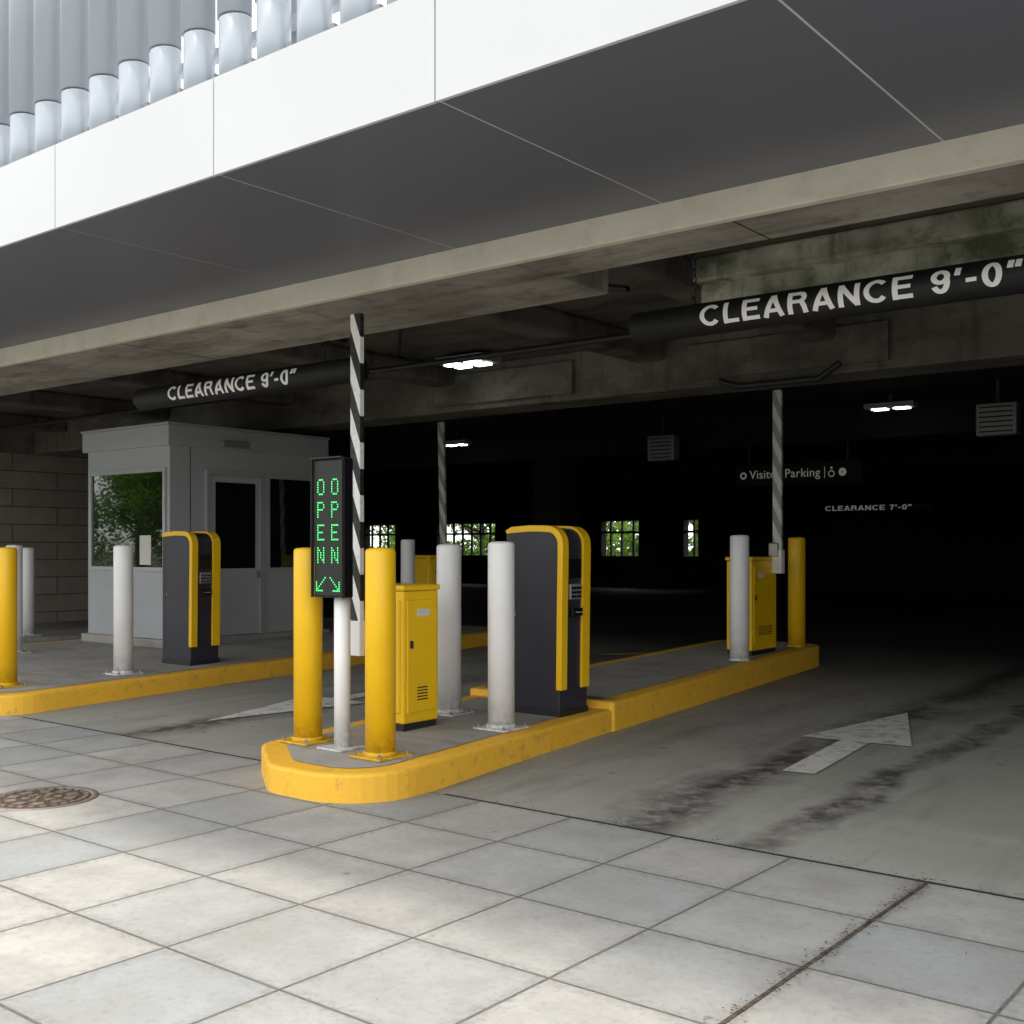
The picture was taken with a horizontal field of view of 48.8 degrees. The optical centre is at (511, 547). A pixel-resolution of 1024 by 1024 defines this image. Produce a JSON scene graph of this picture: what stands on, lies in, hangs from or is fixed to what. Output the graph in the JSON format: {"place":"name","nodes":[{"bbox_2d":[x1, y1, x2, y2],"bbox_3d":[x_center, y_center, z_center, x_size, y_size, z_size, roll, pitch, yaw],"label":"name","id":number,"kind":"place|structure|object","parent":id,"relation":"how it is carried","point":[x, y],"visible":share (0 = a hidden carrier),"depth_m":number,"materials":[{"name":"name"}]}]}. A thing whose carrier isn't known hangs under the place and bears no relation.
{"place":"outdoors","nodes":[
{"label":"outdoors","id":0,"kind":"place"},
{"bbox_2d":[149,0,692,551],"label":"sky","id":1,"kind":"structure","parent":0,"point":[336,17],"materials":[{"name":"white"}]},
{"bbox_2d":[0,715,1023,1023],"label":"sidewalk","id":2,"kind":"structure","parent":0,"point":[158,883],"depth_m":4.28,"materials":[{"name":"concrete"}]},
{"bbox_2d":[0,786,98,810],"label":"manhole cover","id":3,"kind":"object","parent":2,"relation":"on","point":[41,798],"visible":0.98,"depth_m":6.30,"materials":[{"name":"metal"}]},
{"bbox_2d":[23,717,1023,899],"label":"expansion joint","id":4,"kind":"object","parent":2,"relation":"on","point":[629,827],"visible":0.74,"depth_m":5.45,"materials":[{"name":"concrete"}]},
{"bbox_2d":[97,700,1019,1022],"bbox_3d":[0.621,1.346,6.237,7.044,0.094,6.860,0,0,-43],"label":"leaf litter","id":5,"kind":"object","parent":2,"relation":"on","point":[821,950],"visible":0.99,"depth_m":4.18,"materials":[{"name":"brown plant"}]},
{"bbox_2d":[718,882,927,1023],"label":"expansion joint","id":6,"kind":"object","parent":2,"relation":"on","point":[771,989],"visible":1,"depth_m":3.80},
{"bbox_2d":[13,581,1023,898],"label":"driveway","id":7,"kind":"structure","parent":0,"point":[941,799],"depth_m":8.13,"materials":[{"name":"concrete"}]},
{"bbox_2d":[23,628,87,643],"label":"traffic island","id":8,"kind":"structure","parent":7,"relation":"on","point":[59,635],"depth_m":15.83,"materials":[{"name":"concrete"}]},
{"bbox_2d":[23,547,41,636],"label":"bollard","id":9,"kind":"object","parent":8,"relation":"on","point":[28,591],"visible":0.73,"depth_m":15.68,"materials":[{"name":"white metal"}]},
{"bbox_2d":[0,618,487,715],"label":"traffic island","id":10,"kind":"structure","parent":7,"relation":"on","point":[55,675],"depth_m":11.31,"materials":[{"name":"yellow paint"}]},
{"bbox_2d":[0,547,28,688],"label":"bollard","id":11,"kind":"object","parent":10,"relation":"on","point":[8,617],"visible":1,"depth_m":9.92,"materials":[{"name":"yellow metal"}]},
{"bbox_2d":[6,545,31,653],"bbox_3d":[-5.651,0.577,12.829,0.270,1.230,0.270,0,0,39],"label":"bollard","id":12,"kind":"object","parent":10,"relation":"on","point":[20,650],"visible":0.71,"depth_m":12.79,"materials":[{"name":"metal"}]},
{"bbox_2d":[103,545,143,675],"bbox_3d":[-3.706,0.586,10.777,0.270,1.230,0.270,0,0,41],"label":"bollard","id":13,"kind":"object","parent":10,"relation":"on","point":[122,610],"visible":1,"depth_m":10.70,"materials":[{"name":"white metal"}]},
{"bbox_2d":[162,531,220,665],"bbox_3d":[-3.289,0.508,11.627,0.558,1.361,0.358,0,0,39],"label":"ticket machine","id":14,"kind":"object","parent":10,"relation":"on","point":[191,595],"visible":1,"depth_m":11.50,"materials":[{"name":"metal"}]},
{"bbox_2d":[81,421,329,647],"bbox_3d":[-3.919,-0.103,14.658,1.915,2.735,2.510,0,0,39],"label":"attendant booth","id":15,"kind":"object","parent":10,"relation":"on","point":[244,495],"visible":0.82,"depth_m":13.93,"materials":[{"name":"metal"}]},
{"bbox_2d":[89,467,166,570],"bbox_3d":[-4.678,-0.335,13.727,1.610,1.220,0.040,0,0,39],"label":"window frame","id":16,"kind":"structure","parent":15,"relation":"in","point":[164,469],"depth_m":13.65,"materials":[{"name":"grey metal"}]},
{"bbox_2d":[211,475,259,635],"bbox_3d":[-3.411,0.095,13.919,0.020,1.940,0.740,0,0,39],"label":"door","id":17,"kind":"structure","parent":15,"relation":"in","point":[239,587],"depth_m":13.97,"materials":[{"name":"grey metal"}]},
{"bbox_2d":[266,475,310,570],"bbox_3d":[-2.862,-0.315,14.607,0.040,1.220,0.790,0,0,39],"label":"window frame","id":18,"kind":"structure","parent":15,"relation":"in","point":[268,477],"depth_m":14.31,"materials":[{"name":"grey metal"}]},
{"bbox_2d":[401,539,414,582],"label":"bollard","id":19,"kind":"object","parent":10,"relation":"on","point":[407,560],"visible":0.39,"depth_m":14.15,"materials":[{"name":"white metal"}]},
{"bbox_2d":[415,422,446,583],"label":"barrier gate","id":20,"kind":"structure","parent":10,"relation":"on","point":[425,569],"depth_m":14.55,"materials":[{"name":"metal"}]},
{"bbox_2d":[431,563,436,583],"bbox_3d":[-0.927,0.593,14.700,0.012,0.800,0.360,0,0,39],"label":"door","id":21,"kind":"structure","parent":20,"relation":"in","point":[433,576],"depth_m":14.58,"materials":[{"name":"yellow metal"}]},
{"bbox_2d":[207,692,364,720],"bbox_3d":[-1.837,1.354,9.720,0.760,0.037,1.900,0,0,39],"label":"lane arrow","id":22,"kind":"object","parent":7,"relation":"on","point":[286,706],"visible":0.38,"depth_m":9.61,"materials":[{"name":"white paint"}]},
{"bbox_2d":[0,0,1023,623],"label":"parking garage","id":23,"kind":"structure","parent":7,"relation":"on","point":[544,200],"depth_m":7.00,"materials":[{"name":"concrete"}]},
{"bbox_2d":[133,341,368,409],"bbox_3d":[-2.384,-1.721,9.925,3.016,0.792,0.202,0,0,39],"label":"clearance sign","id":24,"kind":"object","parent":23,"relation":"hanging from","point":[317,374],"visible":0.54,"depth_m":9.73,"materials":[{"name":"metal"}]},
{"bbox_2d":[322,338,347,343],"bbox_3d":[-1.610,-1.970,10.165,0.100,0.259,0.280,0,0,39],"label":"security camera","id":25,"kind":"object","parent":23,"relation":"attached to","point":[342,340],"visible":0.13,"depth_m":10.19,"materials":[{"name":"metal"}]},
{"bbox_2d":[445,431,472,446],"bbox_3d":[-0.989,-1.960,20.239,0.580,0.260,0.220,0,0,39],"label":"ceiling light","id":26,"kind":"object","parent":23,"relation":"attached to","point":[457,442],"visible":0.82,"depth_m":20.15,"materials":[{"name":"grey metal"}]},
{"bbox_2d":[435,352,500,368],"bbox_3d":[-0.473,-2.025,12.150,0.640,0.130,0.360,0,0,39],"label":"ceiling light","id":27,"kind":"object","parent":23,"relation":"attached to","point":[478,363],"visible":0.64,"depth_m":12.07,"materials":[{"name":"grey metal"}]},
{"bbox_2d":[648,417,678,461],"bbox_3d":[2.401,-1.730,17.914,0.480,0.700,0.204,0,0,39],"label":"air vent unit","id":28,"kind":"object","parent":23,"relation":"attached to","point":[663,447],"visible":1,"depth_m":17.82,"materials":[{"name":"grey metal"}]},
{"bbox_2d":[737,440,861,486],"bbox_3d":[4.304,-1.550,17.060,2.000,1.180,0.044,0,0,39],"label":"visitor parking sign","id":29,"kind":"object","parent":23,"relation":"hanging from","point":[847,471],"visible":0.88,"depth_m":16.96,"materials":[{"name":"grey"}]},
{"bbox_2d":[629,252,1023,343],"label":"clearance sign","id":30,"kind":"object","parent":23,"relation":"hanging from","point":[989,278],"visible":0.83,"depth_m":6.45,"materials":[{"name":"metal"}]},
{"bbox_2d":[807,467,935,513],"bbox_3d":[7.101,-1.366,22.480,2.556,1.312,0.182,0,0,39],"label":"clearance sign","id":31,"kind":"object","parent":23,"relation":"hanging from","point":[878,507],"visible":0.87,"depth_m":22.34,"materials":[{"name":"grey"}]},
{"bbox_2d":[864,394,918,410],"bbox_3d":[5.146,-1.985,15.342,0.680,0.210,0.220,0,0,39],"label":"ceiling light","id":32,"kind":"object","parent":23,"relation":"attached to","point":[896,405],"visible":1,"depth_m":15.27,"materials":[{"name":"grey metal"}]},
{"bbox_2d":[976,379,1020,436],"bbox_3d":[5.981,-1.730,13.904,0.480,0.700,0.204,0,0,39],"label":"air vent unit","id":33,"kind":"object","parent":23,"relation":"attached to","point":[997,418],"visible":1,"depth_m":13.82,"materials":[{"name":"grey metal"}]},
{"bbox_2d":[261,640,818,803],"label":"traffic island","id":34,"kind":"structure","parent":7,"relation":"on","point":[446,751],"depth_m":7.66,"materials":[{"name":"yellow paint"}]},
{"bbox_2d":[278,547,333,745],"bbox_3d":[-1.296,0.611,7.176,0.270,1.230,0.270,0,0,39],"label":"bollard","id":35,"kind":"object","parent":34,"relation":"on","point":[307,669],"visible":0.82,"depth_m":7.09,"materials":[{"name":"yellow metal"}]},
{"bbox_2d":[310,456,364,752],"bbox_3d":[-1.056,0.339,6.920,0.277,1.777,0.240,0,0,39],"label":"led lane sign","id":36,"kind":"object","parent":34,"relation":"on","point":[331,526],"visible":0.98,"depth_m":6.87,"materials":[{"name":"black metal"}]},
{"bbox_2d":[348,548,412,761],"bbox_3d":[-0.775,0.613,6.658,0.270,1.230,0.270,0,0,41],"label":"bollard","id":37,"kind":"object","parent":34,"relation":"on","point":[380,654],"visible":1,"depth_m":6.58,"materials":[{"name":"yellow metal"}]},
{"bbox_2d":[350,313,439,731],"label":"barrier gate","id":38,"kind":"structure","parent":34,"relation":"on","point":[416,656],"depth_m":7.66,"materials":[{"name":"metal"}]},
{"bbox_2d":[407,599,435,713],"bbox_3d":[-0.606,0.722,7.585,0.012,0.750,0.280,0,0,39],"label":"door","id":39,"kind":"structure","parent":38,"relation":"in","point":[421,659],"depth_m":7.58,"materials":[{"name":"yellow metal"}]},
{"bbox_2d":[437,544,474,716],"bbox_3d":[-0.458,0.585,8.210,0.270,1.230,0.270,0,0,36],"label":"bollard","id":40,"kind":"object","parent":34,"relation":"on","point":[449,622],"visible":0.84,"depth_m":8.13,"materials":[{"name":"white metal"}]},
{"bbox_2d":[473,541,528,732],"bbox_3d":[-0.072,0.581,7.556,0.270,1.250,0.270,0,0,38],"label":"bollard","id":41,"kind":"object","parent":34,"relation":"on","point":[501,636],"visible":1,"depth_m":7.48,"materials":[{"name":"white metal"}]},
{"bbox_2d":[506,525,590,717],"bbox_3d":[0.279,0.517,8.242,0.558,1.361,0.358,0,0,39],"label":"ticket machine","id":42,"kind":"object","parent":34,"relation":"on","point":[552,602],"visible":0.93,"depth_m":8.10,"materials":[{"name":"metal"}]},
{"bbox_2d":[723,535,755,661],"bbox_3d":[2.184,0.483,10.847,0.270,1.220,0.270,0,0,38],"label":"bollard","id":43,"kind":"object","parent":34,"relation":"on","point":[739,597],"visible":0.91,"depth_m":10.77,"materials":[{"name":"white metal"}]},
{"bbox_2d":[725,390,784,655],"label":"barrier gate","id":44,"kind":"structure","parent":34,"relation":"on","point":[763,571],"depth_m":11.41,"materials":[{"name":"metal"}]},
{"bbox_2d":[753,567,775,643],"bbox_3d":[2.540,0.568,11.350,0.012,0.760,0.490,0,0,39],"label":"door","id":45,"kind":"structure","parent":44,"relation":"in","point":[764,608],"depth_m":11.33,"materials":[{"name":"yellow metal"}]},
{"bbox_2d":[782,537,811,647],"bbox_3d":[3.033,0.474,12.038,0.270,1.180,0.270,0,0,39],"label":"bollard","id":46,"kind":"object","parent":34,"relation":"on","point":[796,591],"visible":0.98,"depth_m":11.96,"materials":[{"name":"yellow metal"}]},
{"bbox_2d":[600,653,648,654],"bbox_3d":[1.573,1.256,13.435,1.082,0.016,0.166,0,0,-3],"label":"lane marking","id":47,"kind":"object","parent":7,"relation":"on","point":[622,653],"visible":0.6,"depth_m":13.45,"materials":[{"name":"yellow paint"}]},
{"bbox_2d":[784,713,911,773],"bbox_3d":[2.439,1.330,7.887,0.757,0.050,2.549,0,0,39],"label":"lane arrow","id":48,"kind":"object","parent":7,"relation":"on","point":[893,730],"visible":1,"depth_m":7.90,"materials":[{"name":"white paint"}]},
{"label":"ground","id":49,"kind":"structure","parent":0,"visible":0},
{"bbox_2d":[370,525,394,544],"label":"tree","id":50,"kind":"object","parent":49,"relation":"on","point":[377,531],"depth_m":60.79,"materials":[{"name":"green plant"}]},
{"bbox_2d":[370,524,447,538],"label":"tree","id":51,"kind":"object","parent":49,"relation":"on","point":[384,529],"depth_m":51.54,"materials":[{"name":"green plant"}]},
{"bbox_2d":[447,523,494,553],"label":"tree","id":52,"kind":"object","parent":49,"relation":"on","point":[467,527],"visible":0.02,"depth_m":46.85,"materials":[{"name":"green plant"}]},
{"bbox_2d":[460,524,493,541],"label":"tree","id":53,"kind":"object","parent":49,"relation":"on","point":[486,529],"depth_m":55.82,"materials":[{"name":"green plant"}]},
{"bbox_2d":[370,522,697,555],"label":"hedge","id":54,"kind":"object","parent":49,"relation":"on","point":[485,542],"visible":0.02,"depth_m":41.35,"materials":[{"name":"green plant"}]},
{"bbox_2d":[606,521,691,555],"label":"tree","id":55,"kind":"object","parent":49,"relation":"on","point":[608,526],"visible":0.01,"depth_m":44.06,"materials":[{"name":"green plant"}]},
{"bbox_2d":[613,520,697,555],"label":"tree","id":56,"kind":"object","parent":49,"relation":"on","point":[627,526],"visible":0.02,"depth_m":40.90,"materials":[{"name":"green plant"}]}
]}

